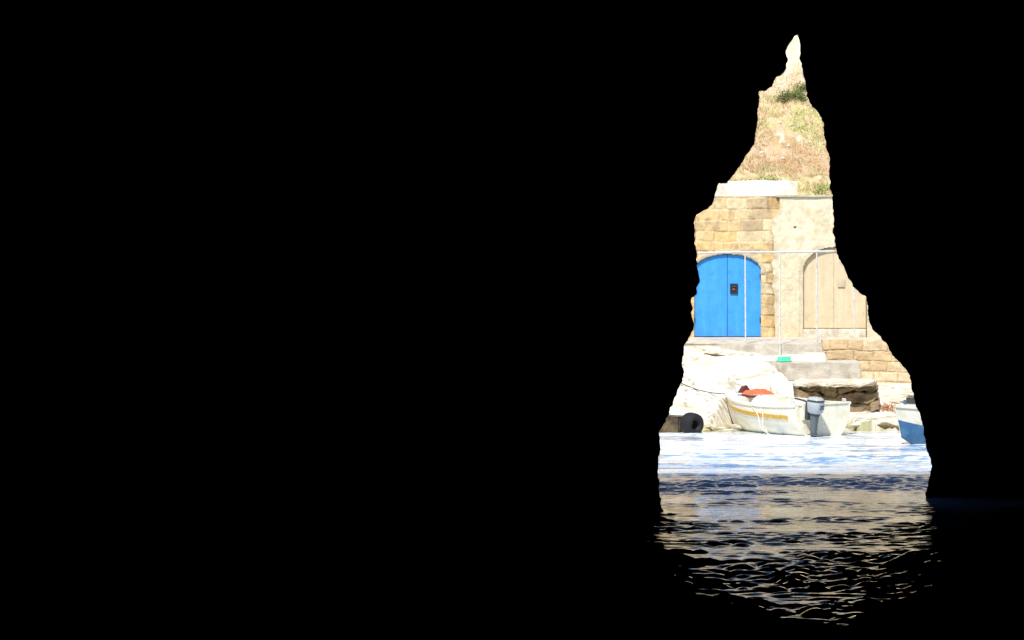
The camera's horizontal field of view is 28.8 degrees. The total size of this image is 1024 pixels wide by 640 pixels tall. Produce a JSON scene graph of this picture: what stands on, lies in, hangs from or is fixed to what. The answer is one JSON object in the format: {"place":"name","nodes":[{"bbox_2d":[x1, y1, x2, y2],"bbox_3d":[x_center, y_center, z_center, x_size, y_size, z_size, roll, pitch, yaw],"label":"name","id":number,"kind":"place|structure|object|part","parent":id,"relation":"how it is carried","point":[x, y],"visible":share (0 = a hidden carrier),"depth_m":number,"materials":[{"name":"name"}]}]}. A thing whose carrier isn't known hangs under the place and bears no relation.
{"place":"outdoors","nodes":[
{"label":"outdoors","id":0,"kind":"place"},
{"bbox_2d":[0,0,1023,510],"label":"cliff","id":1,"kind":"structure","parent":0,"point":[398,252],"depth_m":30.37,"materials":[{"name":"black stone"}]},
{"bbox_2d":[729,35,831,194],"bbox_3d":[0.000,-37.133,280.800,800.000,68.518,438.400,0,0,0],"label":"hill","id":2,"kind":"structure","parent":0,"point":[783,132],"depth_m":65.96,"materials":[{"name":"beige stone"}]},
{"bbox_2d":[753,174,780,180],"bbox_3d":[8.065,-4.419,63.282,1.083,0.532,0.847,0,0,0],"label":"shrub","id":3,"kind":"object","parent":2,"relation":"on","point":[772,179],"visible":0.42,"depth_m":63.18,"materials":[{"name":"green plant"}]},
{"bbox_2d":[773,88,807,101],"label":"shrub","id":4,"kind":"object","parent":2,"relation":"on","point":[787,95],"visible":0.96,"depth_m":67.76,"materials":[{"name":"green plant"}]},
{"bbox_2d":[790,80,805,92],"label":"shrub","id":5,"kind":"object","parent":2,"relation":"on","point":[803,85],"visible":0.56,"depth_m":68.35,"materials":[{"name":"green plant"}]},
{"bbox_2d":[812,184,830,193],"bbox_3d":[10.055,-4.114,62.545,1.485,0.603,1.020,0,0,0],"label":"shrub","id":6,"kind":"object","parent":2,"relation":"on","point":[821,187],"visible":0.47,"depth_m":62.58,"materials":[{"name":"green plant"}]},
{"bbox_2d":[669,346,912,431],"bbox_3d":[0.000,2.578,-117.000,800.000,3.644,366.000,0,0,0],"label":"ground","id":7,"kind":"structure","parent":0,"point":[716,373],"depth_m":55.17,"materials":[{"name":"stone"}]},
{"bbox_2d":[659,414,691,432],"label":"stone block","id":8,"kind":"structure","parent":7,"relation":"on","point":[672,423],"depth_m":51.46,"materials":[{"name":"beige stone"}]},
{"bbox_2d":[709,350,724,354],"bbox_3d":[5.789,0.920,56.784,0.529,0.130,0.355,-3,4,20],"label":"rock","id":9,"kind":"object","parent":7,"relation":"on","point":[714,352],"visible":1,"depth_m":56.68,"materials":[{"name":"stone"}]},
{"bbox_2d":[690,196,779,336],"bbox_3d":[4.696,-1.456,61.132,6.930,4.532,2.336,0,0,0],"label":"boathouse","id":10,"kind":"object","parent":7,"relation":"on","point":[732,223],"visible":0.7,"depth_m":60.01,"materials":[{"name":"stone"}]},
{"bbox_2d":[694,254,760,335],"bbox_3d":[6.481,-0.744,60.060,2.038,2.468,0.140,0,0,0],"label":"door","id":11,"kind":"structure","parent":10,"relation":"in","point":[719,300],"depth_m":60.06,"materials":[{"name":"blue paint"}]},
{"bbox_2d":[715,180,796,195],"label":"parapet wall","id":12,"kind":"structure","parent":10,"relation":"on","point":[757,188],"depth_m":60.42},
{"bbox_2d":[684,336,880,355],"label":"quay","id":13,"kind":"structure","parent":7,"relation":"on","point":[766,346],"depth_m":57.41,"materials":[{"name":"concrete"}]},
{"bbox_2d":[697,250,854,355],"bbox_3d":[7.883,-0.410,57.050,6.235,3.224,0.420,0,0,0],"label":"pipe frame","id":14,"kind":"object","parent":13,"relation":"on","point":[779,252],"visible":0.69,"depth_m":57.18,"materials":[{"name":"grey metal"}]},
{"bbox_2d":[762,360,860,380],"bbox_3d":[8.319,1.418,56.124,3.022,0.576,1.661,0,0,0],"label":"concrete step","id":15,"kind":"object","parent":7,"relation":"on","point":[815,370],"visible":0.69,"depth_m":55.36,"materials":[{"name":"grey concrete"}]},
{"bbox_2d":[775,356,792,361],"bbox_3d":[7.621,1.093,55.950,0.513,0.145,0.280,0,0,-11],"label":"plastic tub","id":16,"kind":"object","parent":15,"relation":"on","point":[783,358],"visible":1,"depth_m":55.85,"materials":[{"name":"green plastic"}]},
{"bbox_2d":[804,352,825,360],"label":"stone block","id":17,"kind":"structure","parent":15,"relation":"on","point":[809,356],"depth_m":56.16,"materials":[{"name":"white stone"}]},
{"bbox_2d":[772,195,880,337],"bbox_3d":[11.106,-1.466,61.100,7.019,4.552,2.400,0,0,0],"label":"boathouse","id":18,"kind":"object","parent":7,"relation":"on","point":[802,222],"visible":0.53,"depth_m":59.96,"materials":[{"name":"concrete"}]},
{"bbox_2d":[803,248,865,327],"bbox_3d":[9.683,-0.965,60.080,1.904,2.411,0.100,0,0,0],"label":"door","id":19,"kind":"structure","parent":18,"relation":"in","point":[835,290],"depth_m":60.06,"materials":[{"name":"beige paint"}]},
{"bbox_2d":[792,378,876,387],"bbox_3d":[8.874,1.723,54.793,2.474,0.233,1.435,0,0,0],"label":"rock slab","id":20,"kind":"object","parent":7,"relation":"on","point":[845,382],"visible":1,"depth_m":54.38,"materials":[{"name":"stone"}]},
{"bbox_2d":[794,384,878,411],"bbox_3d":[8.887,2.184,54.843,2.222,0.832,1.215,0,0,0],"label":"rock ledge","id":21,"kind":"object","parent":7,"relation":"on","point":[863,398],"visible":0.6,"depth_m":54.52,"materials":[{"name":"brown stone"}]},
{"bbox_2d":[849,420,872,427],"bbox_3d":[9.111,2.708,52.227,0.712,0.156,0.418,-9,1,-19],"label":"rock","id":22,"kind":"object","parent":7,"relation":"on","point":[855,424],"visible":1,"depth_m":52.07,"materials":[{"name":"stone"}]},
{"bbox_2d":[821,339,910,382],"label":"retaining wall","id":23,"kind":"structure","parent":7,"relation":"on","point":[877,360],"depth_m":57.03,"materials":[{"name":"beige stone"}]},
{"bbox_2d":[877,422,894,427],"bbox_3d":[9.773,2.747,52.234,0.682,0.166,0.426,4,-2,-21],"label":"rock","id":24,"kind":"object","parent":7,"relation":"on","point":[884,424],"visible":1,"depth_m":52.05,"materials":[{"name":"brown stone"}]},
{"bbox_2d":[879,401,894,411],"bbox_3d":[10.240,2.414,54.608,0.925,0.413,0.708,0,0,0],"label":"shrub","id":25,"kind":"object","parent":7,"relation":"on","point":[884,408],"visible":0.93,"depth_m":54.55,"materials":[{"name":"plant"}]},
{"bbox_2d":[635,428,1023,625],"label":"water","id":26,"kind":"structure","parent":0,"point":[807,528],"depth_m":29.77,"materials":[{"name":"liquid"}]},
{"bbox_2d":[680,412,703,432],"bbox_3d":[4.625,2.675,51.350,0.582,0.582,0.370,0,6,-36],"label":"tyre","id":27,"kind":"object","parent":26,"relation":"on","point":[695,420],"visible":0.98,"depth_m":51.23,"materials":[{"name":"black rubber"}]},
{"bbox_2d":[729,424,742,428],"bbox_3d":[5.859,2.791,52.205,0.426,0.109,0.284,8,-5,21],"label":"rock","id":28,"kind":"object","parent":26,"relation":"on","point":[734,426],"visible":1,"depth_m":52.10,"materials":[{"name":"stone"}]},
{"bbox_2d":[724,384,850,436],"bbox_3d":[6.904,2.509,51.746,2.029,1.602,4.971,-2,1,-27],"label":"motorboat","id":29,"kind":"object","parent":26,"relation":"on","point":[814,416],"visible":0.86,"depth_m":50.23,"materials":[{"name":"beige paint"}]},
{"bbox_2d":[681,383,723,393],"bbox_3d":[5.252,1.849,54.122,1.650,0.310,0.028,0,0,36],"label":"mooring rope","id":30,"kind":"object","parent":29,"relation":"attached to","point":[702,390],"visible":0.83,"depth_m":54.17,"materials":[{"name":"grey fabric"}]},
{"bbox_2d":[736,385,749,392],"bbox_3d":[6.143,1.825,52.803,0.361,0.200,0.296,0,0,-29],"label":"bag","id":31,"kind":"object","parent":29,"relation":"on","point":[742,389],"visible":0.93,"depth_m":52.74,"materials":[{"name":"red fabric"}]},
{"bbox_2d":[742,389,774,394],"bbox_3d":[6.460,1.875,52.465,0.766,0.154,0.590,0,0,-11],"label":"life jacket","id":32,"kind":"object","parent":29,"relation":"on","point":[757,392],"visible":1,"depth_m":52.27,"materials":[{"name":"orange fabric"}]},
{"bbox_2d":[751,406,771,435],"bbox_3d":[6.329,2.595,50.509,0.121,0.798,1.182,0,0,-20],"label":"rope","id":33,"kind":"object","parent":29,"relation":"hanging from","point":[759,421],"visible":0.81,"depth_m":50.65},
{"bbox_2d":[751,395,782,403],"bbox_3d":[6.563,2.115,51.724,0.956,0.347,0.964,0,0,-23],"label":"tarpaulin","id":34,"kind":"object","parent":29,"relation":"in","point":[764,399],"visible":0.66,"depth_m":51.48,"materials":[{"name":"fabric"}]},
{"bbox_2d":[893,393,925,443],"bbox_3d":[10.698,2.410,47.485,4.350,1.380,1.769,0,0,-33],"label":"fishing boat","id":35,"kind":"object","parent":26,"relation":"on","point":[911,428],"visible":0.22,"depth_m":46.38,"materials":[{"name":"beige paint"}]},
{"bbox_3d":[9.350,1.890,46.609,0.025,0.140,0.400,0,0,-33],"label":"wheelhouse window","id":36,"kind":"part","parent":35,"relation":"part of","materials":[{"name":"grey glass"}]}
]}

